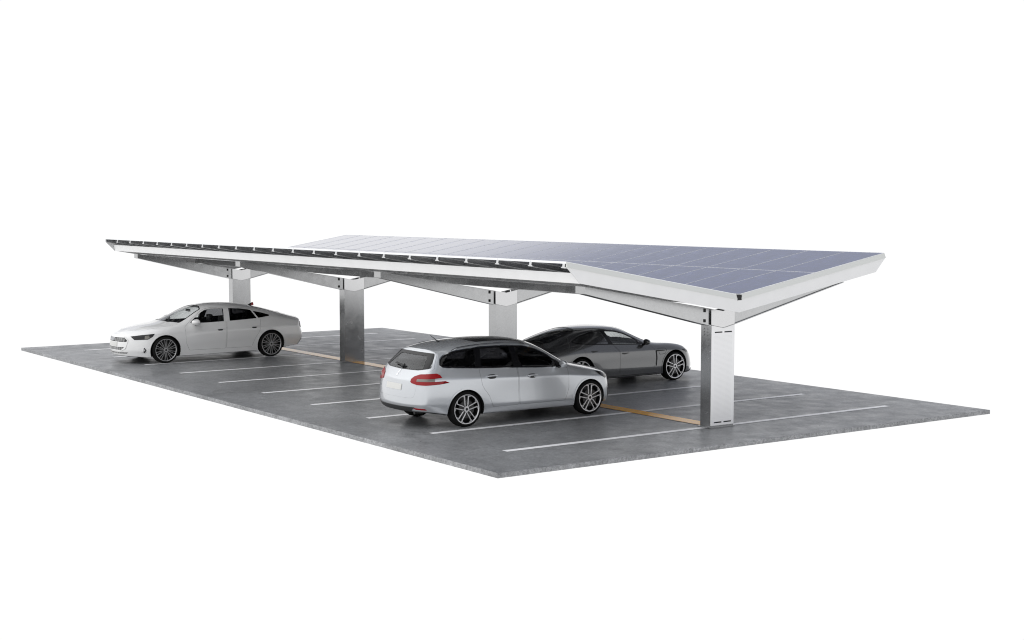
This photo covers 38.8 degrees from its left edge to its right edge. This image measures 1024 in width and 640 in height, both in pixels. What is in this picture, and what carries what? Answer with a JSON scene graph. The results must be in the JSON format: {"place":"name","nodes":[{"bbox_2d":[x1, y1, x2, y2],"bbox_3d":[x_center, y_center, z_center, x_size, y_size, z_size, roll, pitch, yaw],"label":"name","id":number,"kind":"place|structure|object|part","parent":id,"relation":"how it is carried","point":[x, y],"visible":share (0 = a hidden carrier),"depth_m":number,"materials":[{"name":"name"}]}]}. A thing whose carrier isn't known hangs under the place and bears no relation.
{"place":"outdoors","nodes":[
{"label":"outdoors","id":0,"kind":"place"},
{"bbox_2d":[21,328,989,477],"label":"ground","id":1,"kind":"structure","parent":0,"point":[310,380],"depth_m":31.41,"materials":[{"name":"grey asphalt"}]},
{"bbox_2d":[110,302,301,362],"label":"fastback car","id":2,"kind":"object","parent":1,"relation":"on","point":[218,327],"visible":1,"depth_m":41.80,"materials":[{"name":"white paint"}]},
{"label":"door","id":3,"kind":"part","parent":2,"relation":"part of","materials":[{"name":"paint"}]},
{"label":"door","id":4,"kind":"part","parent":2,"relation":"part of","materials":[{"name":"white paint"}]},
{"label":"door","id":5,"kind":"part","parent":2,"relation":"part of","materials":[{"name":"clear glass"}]},
{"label":"door","id":6,"kind":"part","parent":2,"relation":"part of","materials":[{"name":"white paint"}]},
{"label":"window","id":7,"kind":"part","parent":2,"relation":"part of","materials":[{"name":"black glass"}]},
{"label":"rear window","id":8,"kind":"part","parent":2,"relation":"part of","materials":[{"name":"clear glass"}]},
{"bbox_2d":[379,335,607,426],"bbox_3d":[-0.273,1.122,30.643,5.229,1.785,2.362,-3,5,-35],"label":"estate car","id":9,"kind":"object","parent":1,"relation":"on","point":[465,381],"visible":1,"depth_m":29.49,"materials":[{"name":"silver metal"}]},
{"bbox_3d":[-2.032,0.683,30.374,0.870,0.356,0.189,-3,5,-35],"label":"window","id":10,"kind":"part","parent":9,"relation":"part of","materials":[{"name":"grey glass"}]},
{"bbox_3d":[-1.082,0.788,29.033,0.870,0.356,0.189,-3,5,-35],"label":"window","id":11,"kind":"part","parent":9,"relation":"part of","materials":[{"name":"black glass"}]},
{"bbox_3d":[-0.336,1.133,29.564,0.928,1.208,0.407,-3,5,-35],"label":"door","id":12,"kind":"part","parent":9,"relation":"part of","materials":[{"name":"silver metal"}]},
{"bbox_3d":[0.592,1.090,30.192,1.294,1.196,0.377,-3,5,-35],"label":"door","id":13,"kind":"part","parent":9,"relation":"part of","materials":[{"name":"silver metal"}]},
{"bbox_2d":[105,235,885,428],"bbox_3d":[-2.379,-0.292,38.231,8.553,3.417,23.754,-3,5,-35],"label":"solar carport","id":14,"kind":"object","parent":1,"relation":"on","point":[733,286],"visible":1,"depth_m":32.72,"materials":[{"name":"metal"}]},
{"bbox_2d":[517,324,690,379],"bbox_3d":[2.286,0.813,36.741,5.266,1.447,2.305,-3,5,-35],"label":"sports saloon","id":15,"kind":"object","parent":1,"relation":"on","point":[594,345],"visible":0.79,"depth_m":35.95,"materials":[{"name":"grey paint"}]},
{"bbox_2d":[524,328,556,339],"bbox_3d":[0.877,0.363,35.708,1.035,0.306,0.974,-3,5,-35],"label":"rear window","id":16,"kind":"structure","parent":15,"relation":"in","point":[553,328],"depth_m":35.96,"materials":[{"name":"glass"}]},
{"bbox_2d":[538,329,570,342],"bbox_3d":[1.164,0.696,36.752,1.359,1.055,0.687,-3,5,-35],"label":"window","id":17,"kind":"structure","parent":15,"relation":"in","point":[551,335],"depth_m":36.72,"materials":[{"name":"black glass"}]},
{"bbox_2d":[577,329,619,373],"bbox_3d":[1.929,0.781,35.671,1.359,1.055,0.687,-3,5,-35],"label":"door","id":18,"kind":"structure","parent":15,"relation":"in","point":[606,357],"depth_m":35.55,"materials":[{"name":"grey paint"}]},
{"bbox_2d":[606,329,655,371],"bbox_3d":[2.842,0.732,36.319,1.434,1.050,0.679,-3,5,-35],"label":"door","id":19,"kind":"structure","parent":15,"relation":"in","point":[638,357],"depth_m":36.13,"materials":[{"name":"grey paint"}]}
]}

